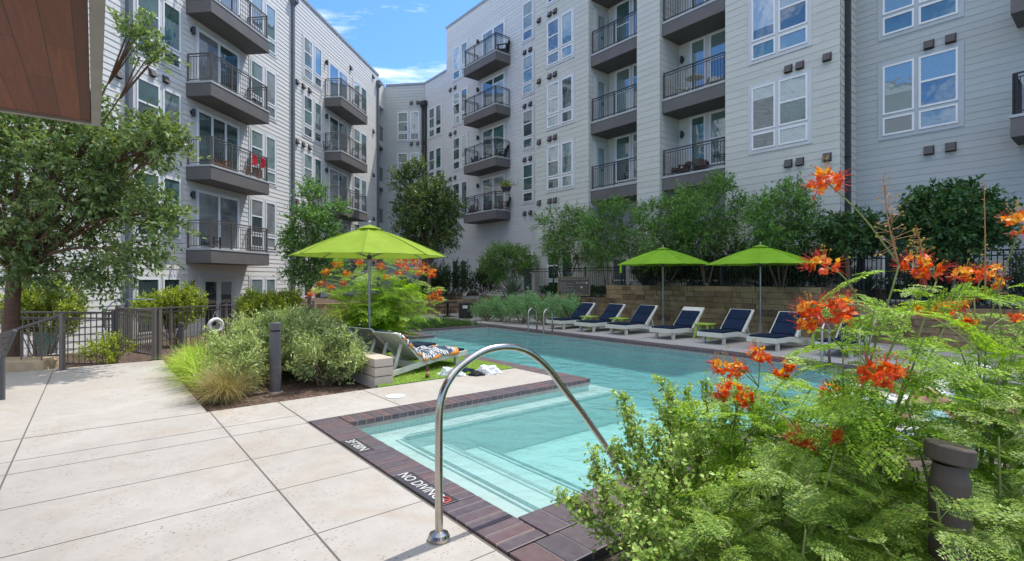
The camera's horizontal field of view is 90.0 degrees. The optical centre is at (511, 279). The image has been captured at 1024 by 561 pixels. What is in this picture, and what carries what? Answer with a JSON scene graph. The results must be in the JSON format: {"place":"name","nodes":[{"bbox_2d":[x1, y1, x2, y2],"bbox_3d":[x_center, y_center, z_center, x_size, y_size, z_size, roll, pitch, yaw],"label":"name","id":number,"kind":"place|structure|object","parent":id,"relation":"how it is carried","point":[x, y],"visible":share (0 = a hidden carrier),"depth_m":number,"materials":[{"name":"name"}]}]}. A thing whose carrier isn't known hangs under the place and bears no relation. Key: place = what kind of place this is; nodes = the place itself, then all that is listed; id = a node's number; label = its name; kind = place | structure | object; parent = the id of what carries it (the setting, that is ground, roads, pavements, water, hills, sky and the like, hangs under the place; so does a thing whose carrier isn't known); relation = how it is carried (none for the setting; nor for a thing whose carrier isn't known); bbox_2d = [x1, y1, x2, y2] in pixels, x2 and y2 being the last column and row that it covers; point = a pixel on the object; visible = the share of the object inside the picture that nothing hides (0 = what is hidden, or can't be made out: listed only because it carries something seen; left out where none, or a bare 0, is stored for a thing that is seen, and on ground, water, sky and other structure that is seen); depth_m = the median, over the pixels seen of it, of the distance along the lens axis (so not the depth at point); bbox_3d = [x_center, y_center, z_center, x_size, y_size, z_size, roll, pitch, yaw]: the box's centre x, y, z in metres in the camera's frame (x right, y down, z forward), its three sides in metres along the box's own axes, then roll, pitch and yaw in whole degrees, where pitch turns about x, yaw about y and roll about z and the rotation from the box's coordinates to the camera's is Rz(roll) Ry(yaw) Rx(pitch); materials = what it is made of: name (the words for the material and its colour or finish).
{"place":"outdoors","nodes":[
{"label":"outdoors","id":0,"kind":"place"},
{"bbox_2d":[88,331,228,356],"bbox_3d":[-23.525,2.635,18.750,32.950,0.830,41.500,0,0,0],"label":"sunken court","id":1,"kind":"object","parent":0,"point":[188,338],"depth_m":18.26,"materials":[{"name":"grey concrete"}]},
{"bbox_2d":[0,278,93,356],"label":"clipped shrub","id":2,"kind":"object","parent":1,"relation":"on","point":[29,299],"visible":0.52,"depth_m":12.25,"materials":[{"name":"green plant"}]},
{"bbox_2d":[130,280,207,345],"bbox_3d":[-11.365,1.120,16.965,2.329,2.277,1.991,0,0,0],"label":"clipped hedge","id":3,"kind":"object","parent":1,"relation":"on","point":[186,296],"visible":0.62,"depth_m":16.78,"materials":[{"name":"green plant"}]},
{"bbox_2d":[0,0,384,354],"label":"apartment building","id":4,"kind":"structure","parent":1,"relation":"on","point":[305,73],"depth_m":22.41,"materials":[{"name":"grey"}]},
{"bbox_2d":[133,165,182,242],"bbox_3d":[-12.700,-2.620,18.423,0.086,2.500,2.199,0,0,8],"label":"window","id":5,"kind":"structure","parent":4,"relation":"in","point":[172,182],"depth_m":18.83,"materials":[{"name":"white glass"}]},
{"bbox_2d":[133,71,182,158],"bbox_3d":[-12.700,-5.820,18.423,0.086,2.500,2.199,0,0,8],"label":"window","id":6,"kind":"structure","parent":4,"relation":"in","point":[145,88],"depth_m":18.29,"materials":[{"name":"white glass"}]},
{"bbox_2d":[133,0,182,74],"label":"window","id":7,"kind":"structure","parent":4,"relation":"in","point":[169,17],"depth_m":18.82,"materials":[{"name":"glass"}]},
{"bbox_2d":[133,274,182,338],"bbox_3d":[-12.700,0.930,18.423,0.086,2.200,2.199,0,0,8],"label":"window","id":8,"kind":"structure","parent":4,"relation":"in","point":[145,283],"depth_m":18.16,"materials":[{"name":"white plastic"}]},
{"bbox_2d":[194,186,240,249],"bbox_3d":[-12.291,-2.430,21.465,0.088,2.460,2.731,0,0,8],"label":"balcony door","id":9,"kind":"structure","parent":4,"relation":"in","point":[213,205],"depth_m":21.36,"materials":[{"name":"grey glass"}]},
{"bbox_2d":[194,105,240,172],"bbox_3d":[-12.291,-5.630,21.465,0.088,2.460,2.731,0,0,8],"label":"balcony door","id":10,"kind":"structure","parent":4,"relation":"in","point":[206,123],"depth_m":21.31,"materials":[{"name":"white glass"}]},
{"bbox_2d":[194,23,240,95],"bbox_3d":[-12.291,-8.830,21.465,0.088,2.460,2.731,0,0,8],"label":"balcony door","id":11,"kind":"structure","parent":4,"relation":"in","point":[204,41],"depth_m":21.30,"materials":[{"name":"glass"}]},
{"bbox_2d":[199,275,235,332],"bbox_3d":[-12.274,0.970,21.432,0.130,2.300,2.132,0,0,8],"label":"door","id":12,"kind":"structure","parent":4,"relation":"in","point":[221,289],"depth_m":21.40,"materials":[{"name":"grey glass"}]},
{"bbox_2d":[248,195,276,251],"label":"window","id":13,"kind":"structure","parent":4,"relation":"in","point":[262,213],"depth_m":24.46,"materials":[{"name":"white glass"}]},
{"bbox_2d":[248,125,276,187],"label":"window","id":14,"kind":"structure","parent":4,"relation":"in","point":[260,142],"depth_m":24.61,"materials":[{"name":"white glass"}]},
{"bbox_2d":[248,55,276,122],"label":"window","id":15,"kind":"structure","parent":4,"relation":"in","point":[257,70],"depth_m":24.61,"materials":[{"name":"grey glass"}]},
{"bbox_2d":[248,0,276,58],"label":"window","id":16,"kind":"structure","parent":4,"relation":"in","point":[267,8],"depth_m":24.93,"materials":[{"name":"white glass"}]},
{"bbox_2d":[302,91,322,146],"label":"window","id":17,"kind":"structure","parent":4,"relation":"in","point":[312,110],"depth_m":28.88,"materials":[{"name":"glass"}]},
{"bbox_2d":[302,32,322,91],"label":"window","id":18,"kind":"structure","parent":4,"relation":"in","point":[312,54],"depth_m":28.88,"materials":[{"name":"glass"}]},
{"bbox_2d":[102,300,314,352],"bbox_3d":[-9.443,1.590,16.895,0.114,1.560,6.643,0,0,34],"label":"metal fence","id":19,"kind":"object","parent":1,"relation":"on","point":[170,311],"visible":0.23,"depth_m":15.78,"materials":[{"name":"brown metal"}]},
{"bbox_2d":[23,325,449,367],"bbox_3d":[-5.989,2.310,13.988,12.400,1.380,4.650,0,0,-39],"label":"planting bed","id":20,"kind":"object","parent":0,"point":[133,357],"visible":0.03,"depth_m":11.95,"materials":[{"name":"brown soil"}]},
{"bbox_2d":[0,310,116,364],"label":"metal fence","id":21,"kind":"object","parent":20,"relation":"on","point":[85,318],"visible":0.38,"depth_m":11.10,"materials":[{"name":"brown metal"}]},
{"bbox_2d":[71,329,139,364],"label":"shrub","id":22,"kind":"object","parent":20,"relation":"on","point":[108,348],"visible":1,"depth_m":10.03,"materials":[{"name":"green plant"}]},
{"bbox_2d":[0,5,211,356],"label":"live oak tree","id":23,"kind":"object","parent":20,"relation":"on","point":[30,244],"visible":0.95,"depth_m":9.27,"materials":[{"name":"green plant"}]},
{"bbox_2d":[115,306,156,360],"bbox_3d":[-7.775,1.150,10.570,1.676,1.160,0.096,0,0,31],"label":"metal fence","id":24,"kind":"object","parent":20,"relation":"on","point":[123,315],"visible":0.88,"depth_m":10.49,"materials":[{"name":"grey metal"}]},
{"bbox_2d":[234,285,306,318],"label":"clipped hedge","id":25,"kind":"object","parent":20,"relation":"on","point":[256,300],"visible":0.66,"depth_m":15.67,"materials":[{"name":"green plant"}]},
{"bbox_2d":[306,258,446,336],"bbox_3d":[-3.585,0.624,13.519,3.726,2.824,2.364,0,0,0],"label":"paradise shrub","id":26,"kind":"object","parent":20,"relation":"on","point":[384,301],"visible":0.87,"depth_m":13.38,"materials":[{"name":"green plant"}]},
{"bbox_2d":[157,346,372,411],"bbox_3d":[-4.702,2.317,10.037,3.300,1.365,7.300,0,0,-39],"label":"mulch bed","id":27,"kind":"object","parent":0,"point":[292,388],"visible":0.18,"depth_m":7.53,"materials":[{"name":"brown soil"}]},
{"bbox_2d":[160,344,285,409],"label":"feather grass","id":28,"kind":"object","parent":27,"relation":"on","point":[226,390],"depth_m":6.75,"materials":[{"name":"green plant"}]},
{"bbox_2d":[193,344,268,394],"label":"sage shrub","id":29,"kind":"object","parent":27,"relation":"on","point":[255,362],"visible":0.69,"depth_m":7.22,"materials":[{"name":"green plant"}]},
{"bbox_2d":[194,319,295,385],"bbox_3d":[-4.129,1.151,7.964,1.564,1.083,1.476,0,0,0],"label":"sage shrub","id":30,"kind":"object","parent":27,"relation":"on","point":[246,342],"visible":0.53,"depth_m":7.90,"materials":[{"name":"green plant"}]},
{"bbox_2d":[200,304,290,364],"bbox_3d":[-4.456,1.046,8.886,1.608,1.294,1.640,0,0,-42],"label":"sage shrub","id":31,"kind":"object","parent":27,"relation":"on","point":[264,319],"visible":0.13,"depth_m":8.73,"materials":[{"name":"green plant"}]},
{"bbox_2d":[268,322,282,393],"bbox_3d":[-3.432,1.160,7.426,0.203,1.060,0.203,0,0,0],"label":"bollard light","id":32,"kind":"object","parent":27,"relation":"on","point":[275,346],"visible":0.91,"depth_m":7.36,"materials":[{"name":"metal"}]},
{"bbox_2d":[265,306,342,378],"bbox_3d":[-3.422,1.066,8.582,1.450,1.251,1.540,0,0,-38],"label":"sage shrub","id":33,"kind":"object","parent":27,"relation":"on","point":[291,323],"visible":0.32,"depth_m":8.49,"materials":[{"name":"green plant"}]},
{"bbox_2d":[284,317,372,386],"bbox_3d":[-2.784,1.131,7.916,1.379,1.125,1.437,0,0,0],"label":"sage shrub","id":34,"kind":"object","parent":27,"relation":"on","point":[337,358],"visible":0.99,"depth_m":7.77,"materials":[{"name":"green plant"}]},
{"bbox_2d":[288,221,445,350],"bbox_3d":[-2.660,0.253,9.550,2.635,2.695,2.635,0,0,-34],"label":"patio umbrella","id":35,"kind":"object","parent":27,"relation":"on","point":[369,241],"visible":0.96,"depth_m":9.08,"materials":[{"name":"fabric"}]},
{"bbox_2d":[343,351,392,387],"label":"block wall","id":36,"kind":"structure","parent":27,"relation":"on","point":[378,371],"depth_m":7.76,"materials":[{"name":"concrete"}]},
{"bbox_2d":[0,360,552,560],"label":"pool deck","id":37,"kind":"structure","parent":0,"point":[73,399],"depth_m":4.09,"materials":[{"name":"concrete"}]},
{"bbox_2d":[5,356,58,372],"bbox_3d":[-9.411,1.610,9.173,2.316,0.379,0.546,0,0,-5],"label":"limestone ledge","id":38,"kind":"object","parent":37,"relation":"on","point":[14,364],"visible":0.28,"depth_m":9.05,"materials":[{"name":"beige stone"}]},
{"bbox_2d":[0,313,66,369],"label":"ramp handrail","id":39,"kind":"object","parent":37,"relation":"on","point":[62,341],"visible":0.96,"depth_m":9.05,"materials":[{"name":"grey metal"}]},
{"bbox_2d":[0,0,105,126],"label":"patio canopy","id":40,"kind":"object","parent":37,"relation":"on","point":[44,60],"visible":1,"depth_m":3.02,"materials":[{"name":"wood"}]},
{"bbox_2d":[0,318,953,560],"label":"deck joints","id":41,"kind":"object","parent":37,"relation":"on","point":[315,532],"visible":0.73,"depth_m":4.11,"materials":[{"name":"grey concrete"}]},
{"bbox_2d":[428,343,621,544],"bbox_3d":[0.232,1.268,3.701,1.892,1.669,0.136,0,0,-39],"label":"grab rail","id":42,"kind":"object","parent":37,"relation":"on","point":[438,535],"visible":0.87,"depth_m":3.19,"materials":[{"name":"silver metal"}]},
{"bbox_2d":[240,294,461,316],"bbox_3d":[-9.265,2.025,27.672,10.620,1.950,13.400,0,0,-39],"label":"raised bed","id":43,"kind":"object","parent":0,"point":[318,300],"depth_m":26.55,"materials":[{"name":"stone"}]},
{"bbox_2d":[420,257,475,298],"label":"dark shrub","id":44,"kind":"object","parent":43,"relation":"on","point":[444,272],"visible":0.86,"depth_m":26.91,"materials":[{"name":"green plant"}]},
{"bbox_2d":[307,0,481,86],"label":"sky","id":45,"kind":"structure","parent":0,"point":[404,41],"materials":[{"name":"blue"}]},
{"bbox_2d":[374,350,514,387],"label":"turf","id":46,"kind":"structure","parent":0,"point":[422,377],"depth_m":8.72,"materials":[{"name":"green plant"}]},
{"bbox_2d":[372,331,466,375],"bbox_3d":[-1.707,1.234,9.040,0.670,0.708,1.996,0,0,37],"label":"sun lounger","id":47,"kind":"object","parent":46,"relation":"on","point":[395,345],"visible":0.6,"depth_m":8.74,"materials":[{"name":"white plastic"}]},
{"bbox_2d":[312,312,1023,383],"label":"paving","id":48,"kind":"structure","parent":0,"point":[739,345],"depth_m":12.75,"materials":[{"name":"concrete"}]},
{"bbox_2d":[271,174,355,310],"bbox_3d":[-6.654,-0.680,17.076,2.576,5.571,2.393,0,0,35],"label":"young elm tree","id":49,"kind":"object","parent":48,"relation":"on","point":[319,217],"visible":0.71,"depth_m":16.85,"materials":[{"name":"green plant"}]},
{"bbox_2d":[296,298,493,318],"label":"retaining wall","id":50,"kind":"structure","parent":48,"relation":"on","point":[321,306],"depth_m":23.15,"materials":[{"name":"stone"}]},
{"bbox_2d":[384,151,470,299],"bbox_3d":[-3.889,-2.188,23.976,4.127,7.586,3.982,0,0,0],"label":"dark oak tree","id":51,"kind":"object","parent":48,"relation":"on","point":[440,207],"visible":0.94,"depth_m":23.44,"materials":[{"name":"green plant"}]},
{"bbox_2d":[605,305,657,334],"bbox_3d":[3.710,1.198,15.375,1.996,0.805,0.670,0,0,-39],"label":"sun lounger","id":52,"kind":"object","parent":48,"relation":"on","point":[641,318],"visible":0.97,"depth_m":15.28,"materials":[{"name":"white wood"}]},
{"bbox_2d":[617,245,708,325],"bbox_3d":[5.009,0.228,16.990,2.875,2.745,2.875,0,0,-28],"label":"patio umbrella","id":53,"kind":"object","parent":48,"relation":"on","point":[662,256],"visible":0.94,"depth_m":16.42,"materials":[{"name":"fabric"}]},
{"bbox_2d":[649,307,704,339],"bbox_3d":[4.704,1.198,14.250,1.996,0.805,0.670,0,0,-39],"label":"sun lounger","id":54,"kind":"object","parent":48,"relation":"on","point":[687,318],"visible":0.94,"depth_m":14.19,"materials":[{"name":"white plastic"}]},
{"bbox_2d":[697,309,754,344],"bbox_3d":[5.624,1.198,13.233,1.996,0.805,0.670,0,0,-39],"label":"sun lounger","id":55,"kind":"object","parent":48,"relation":"on","point":[736,322],"visible":0.98,"depth_m":13.18,"materials":[{"name":"white wood"}]},
{"bbox_2d":[606,285,852,337],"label":"retaining wall","id":56,"kind":"structure","parent":48,"relation":"on","point":[717,303],"depth_m":16.19,"materials":[{"name":"stone"}]},
{"bbox_2d":[706,242,820,333],"bbox_3d":[7.066,0.268,14.563,2.728,2.665,2.728,0,0,-41],"label":"patio umbrella","id":57,"kind":"object","parent":48,"relation":"on","point":[760,255],"visible":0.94,"depth_m":14.09,"materials":[{"name":"fabric"}]},
{"bbox_2d":[746,311,810,350],"bbox_3d":[6.364,1.198,12.120,1.996,0.805,0.670,0,0,-39],"label":"sun lounger","id":58,"kind":"object","parent":48,"relation":"on","point":[782,330],"visible":0.89,"depth_m":12.05,"materials":[{"name":"white wood"}]},
{"bbox_2d":[851,305,1023,353],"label":"retaining wall","id":59,"kind":"structure","parent":48,"relation":"on","point":[928,330],"depth_m":11.86,"materials":[{"name":"stone"}]},
{"bbox_2d":[361,328,1007,460],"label":"pool water","id":60,"kind":"structure","parent":0,"point":[605,368],"depth_m":10.18,"materials":[{"name":"teal liquid"}]},
{"bbox_2d":[360,393,1023,517],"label":"pool basin","id":61,"kind":"object","parent":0,"point":[521,479],"visible":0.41,"depth_m":6.37,"materials":[{"name":"liquid"}]},
{"bbox_2d":[312,325,1019,560],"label":"coping grout","id":62,"kind":"object","parent":61,"relation":"on","point":[472,405],"visible":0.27,"depth_m":7.35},
{"bbox_2d":[309,323,1023,560],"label":"pool coping","id":63,"kind":"object","parent":62,"relation":"on","point":[384,458],"visible":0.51,"depth_m":3.97,"materials":[{"name":"brick"}]},
{"bbox_2d":[393,472,456,506],"bbox_3d":[-0.678,1.617,3.912,0.155,0.065,0.714,0,0,-39],"label":"depth marker","id":64,"kind":"object","parent":63,"relation":"attached to","point":[418,486],"visible":0.72,"depth_m":3.91,"materials":[{"name":"tile"}]},
{"bbox_2d":[375,289,1023,312],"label":"raised bed","id":65,"kind":"object","parent":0,"point":[857,292],"visible":0.02,"depth_m":14.60,"materials":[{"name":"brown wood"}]},
{"bbox_2d":[473,239,540,297],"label":"tree","id":66,"kind":"object","parent":65,"relation":"on","point":[500,269],"visible":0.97,"depth_m":26.07,"materials":[{"name":"green plant"}]},
{"bbox_2d":[528,198,599,276],"bbox_3d":[2.354,-1.306,22.601,3.356,4.618,3.037,0,0,0],"label":"tree","id":67,"kind":"object","parent":65,"relation":"on","point":[550,244],"visible":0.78,"depth_m":22.19,"materials":[{"name":"green plant"}]},
{"bbox_2d":[572,189,650,287],"bbox_3d":[3.953,-1.282,20.522,3.336,4.572,2.936,0,0,0],"label":"tree","id":68,"kind":"object","parent":65,"relation":"on","point":[595,226],"visible":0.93,"depth_m":20.28,"materials":[{"name":"green plant"}]},
{"bbox_2d":[625,191,697,285],"bbox_3d":[5.541,-1.392,18.642,2.646,3.792,2.956,0,0,26],"label":"tree","id":69,"kind":"object","parent":65,"relation":"on","point":[655,233],"visible":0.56,"depth_m":18.44,"materials":[{"name":"green plant"}]},
{"bbox_2d":[660,167,756,285],"bbox_3d":[6.524,-1.645,17.180,3.079,4.296,3.212,0,0,44],"label":"tree","id":70,"kind":"object","parent":65,"relation":"on","point":[693,208],"visible":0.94,"depth_m":16.98,"materials":[{"name":"green plant"}]},
{"bbox_2d":[624,254,860,289],"bbox_3d":[7.029,-0.130,17.250,0.098,1.200,8.148,0,0,-39],"label":"metal fence","id":71,"kind":"object","parent":65,"relation":"on","point":[858,287],"visible":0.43,"depth_m":16.43,"materials":[{"name":"metal"}]},
{"bbox_2d":[634,266,872,286],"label":"clipped hedge","id":72,"kind":"object","parent":65,"relation":"on","point":[830,273],"visible":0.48,"depth_m":17.23,"materials":[{"name":"green plant"}]},
{"bbox_2d":[737,170,827,286],"bbox_3d":[8.058,-1.340,15.381,2.803,3.687,2.659,0,0,0],"label":"tree","id":73,"kind":"object","parent":65,"relation":"on","point":[776,200],"visible":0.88,"depth_m":14.94,"materials":[{"name":"green plant"}]},
{"bbox_2d":[802,204,894,287],"bbox_3d":[9.202,-0.560,14.013,2.073,2.967,2.073,0,0,-35],"label":"tree","id":74,"kind":"object","parent":65,"relation":"on","point":[832,233],"visible":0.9,"depth_m":13.77,"materials":[{"name":"green plant"}]},
{"bbox_2d":[861,248,1023,308],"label":"metal fence","id":75,"kind":"object","parent":65,"relation":"on","point":[885,258],"visible":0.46,"depth_m":13.01,"materials":[{"name":"metal"}]},
{"bbox_2d":[870,173,1023,302],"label":"tree","id":76,"kind":"object","parent":65,"relation":"on","point":[949,220],"visible":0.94,"depth_m":11.80,"materials":[{"name":"green plant"}]},
{"bbox_2d":[872,272,1023,305],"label":"clipped hedge","id":77,"kind":"object","parent":65,"relation":"on","point":[933,281],"visible":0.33,"depth_m":13.13,"materials":[{"name":"green plant"}]},
{"bbox_2d":[422,0,1023,305],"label":"apartment building","id":78,"kind":"structure","parent":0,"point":[572,102],"depth_m":20.13,"materials":[{"name":"grey"}]},
{"bbox_2d":[481,120,505,159],"bbox_3d":[-1.196,-8.680,32.930,0.088,2.460,2.592,0,0,-39],"label":"balcony door","id":79,"kind":"structure","parent":78,"relation":"in","point":[498,130],"depth_m":32.87,"materials":[{"name":"glass"}]},
{"bbox_2d":[546,137,574,192],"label":"window","id":80,"kind":"structure","parent":78,"relation":"in","point":[560,156],"depth_m":25.69,"materials":[{"name":"white glass"}]},
{"bbox_2d":[546,71,574,131],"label":"window","id":81,"kind":"structure","parent":78,"relation":"in","point":[560,92],"depth_m":25.69,"materials":[{"name":"white glass"}]},
{"bbox_2d":[546,6,574,69],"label":"window","id":82,"kind":"structure","parent":78,"relation":"in","point":[560,30],"depth_m":25.69,"materials":[{"name":"glass"}]},
{"bbox_2d":[614,131,636,184],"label":"window","id":83,"kind":"structure","parent":78,"relation":"in","point":[625,146],"depth_m":24.24,"materials":[{"name":"glass"}]},
{"bbox_2d":[614,63,636,113],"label":"window","id":84,"kind":"structure","parent":78,"relation":"in","point":[624,77],"depth_m":24.24,"materials":[{"name":"grey glass"}]},
{"bbox_2d":[614,0,636,43],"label":"window","id":85,"kind":"structure","parent":78,"relation":"in","point":[625,7],"depth_m":24.24,"materials":[{"name":"glass"}]},
{"bbox_2d":[688,108,724,171],"bbox_3d":[8.152,-5.735,20.917,0.086,2.390,2.115,0,0,-39],"label":"window","id":86,"kind":"structure","parent":78,"relation":"in","point":[710,125],"depth_m":21.04,"materials":[{"name":"glass"}]},
{"bbox_2d":[688,27,724,90],"bbox_3d":[8.152,-8.935,20.917,0.086,2.390,2.115,0,0,-39],"label":"window","id":87,"kind":"structure","parent":78,"relation":"in","point":[713,43],"depth_m":21.07,"materials":[{"name":"glass"}]},
{"bbox_2d":[748,67,811,154],"bbox_3d":[9.149,-5.690,17.557,0.086,2.480,2.101,0,0,-39],"label":"window","id":88,"kind":"structure","parent":78,"relation":"in","point":[779,108],"depth_m":17.50,"materials":[{"name":"white glass"}]},
{"bbox_2d":[748,0,811,65],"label":"window","id":89,"kind":"structure","parent":78,"relation":"in","point":[776,28],"depth_m":17.57,"materials":[{"name":"glass"}]},
{"bbox_2d":[878,229,958,302],"bbox_3d":[12.475,-0.400,15.695,0.086,2.460,2.107,0,0,-39],"label":"window","id":90,"kind":"structure","parent":78,"relation":"in","point":[898,244],"depth_m":16.16,"materials":[{"name":"glass"}]},
{"bbox_2d":[878,41,963,140],"bbox_3d":[12.475,-5.690,15.695,0.086,2.480,2.107,0,0,-39],"label":"window","id":91,"kind":"structure","parent":78,"relation":"in","point":[923,92],"depth_m":15.62,"materials":[{"name":"glass"}]},
{"bbox_2d":[878,0,963,41],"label":"window","id":92,"kind":"structure","parent":78,"relation":"in","point":[896,18],"depth_m":15.81,"materials":[{"name":"glass"}]},
{"bbox_2d":[605,441,1022,560],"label":"foreground bed","id":93,"kind":"object","parent":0,"point":[914,463],"depth_m":3.75,"materials":[{"name":"green plant"}]},
{"bbox_2d":[550,385,735,560],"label":"leaf bush","id":94,"kind":"object","parent":93,"relation":"on","point":[660,526],"visible":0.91,"depth_m":2.62,"materials":[{"name":"green plant"}]},
{"bbox_2d":[650,359,782,523],"bbox_3d":[1.256,1.079,3.266,0.787,1.107,0.681,0,0,0],"label":"leaf bush","id":95,"kind":"object","parent":93,"relation":"on","point":[688,430],"visible":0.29,"depth_m":3.21,"materials":[{"name":"green plant"}]},
{"bbox_2d":[662,441,889,560],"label":"paradise shrub","id":96,"kind":"object","parent":93,"relation":"on","point":[743,546],"visible":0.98,"depth_m":2.04,"materials":[{"name":"green plant"}]},
{"bbox_2d":[662,339,897,560],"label":"paradise shrub","id":97,"kind":"object","parent":93,"relation":"on","point":[729,460],"visible":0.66,"depth_m":2.86,"materials":[{"name":"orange plant"}]},
{"bbox_2d":[740,364,959,518],"bbox_3d":[2.151,1.132,3.453,1.235,1.142,1.387,0,0,0],"label":"paradise shrub","id":98,"kind":"object","parent":93,"relation":"on","point":[912,416],"visible":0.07,"depth_m":3.27,"materials":[{"name":"green plant"}]},
{"bbox_2d":[744,155,1014,560],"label":"paradise shrub","id":99,"kind":"object","parent":93,"relation":"on","point":[885,374],"visible":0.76,"depth_m":2.25,"materials":[{"name":"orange plant"}]},
{"bbox_2d":[790,389,1023,560],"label":"paradise shrub","id":100,"kind":"object","parent":93,"relation":"on","point":[907,546],"visible":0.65,"depth_m":1.96,"materials":[{"name":"green plant"}]},
{"bbox_2d":[923,438,977,560],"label":"bollard light","id":101,"kind":"object","parent":93,"relation":"on","point":[952,463],"visible":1,"depth_m":1.91,"materials":[{"name":"grey metal"}]},
{"bbox_2d":[899,199,1023,559],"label":"paradise shrub","id":102,"kind":"object","parent":93,"relation":"on","point":[985,467],"visible":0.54,"depth_m":2.77,"materials":[{"name":"green plant"}]},
{"bbox_2d":[917,349,1023,560],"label":"paradise shrub","id":103,"kind":"object","parent":93,"relation":"on","point":[1016,480],"visible":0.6,"depth_m":2.19,"materials":[{"name":"green plant"}]},
{"label":"ground","id":104,"kind":"structure","parent":0,"visible":0},
{"bbox_2d":[379,82,424,292],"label":"apartment building","id":105,"kind":"structure","parent":104,"relation":"on","point":[401,118],"depth_m":40.06,"materials":[{"name":"grey stone"}]},
{"bbox_2d":[396,110,420,141],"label":"window","id":106,"kind":"structure","parent":105,"relation":"in","point":[408,122],"depth_m":39.93,"materials":[{"name":"glass"}]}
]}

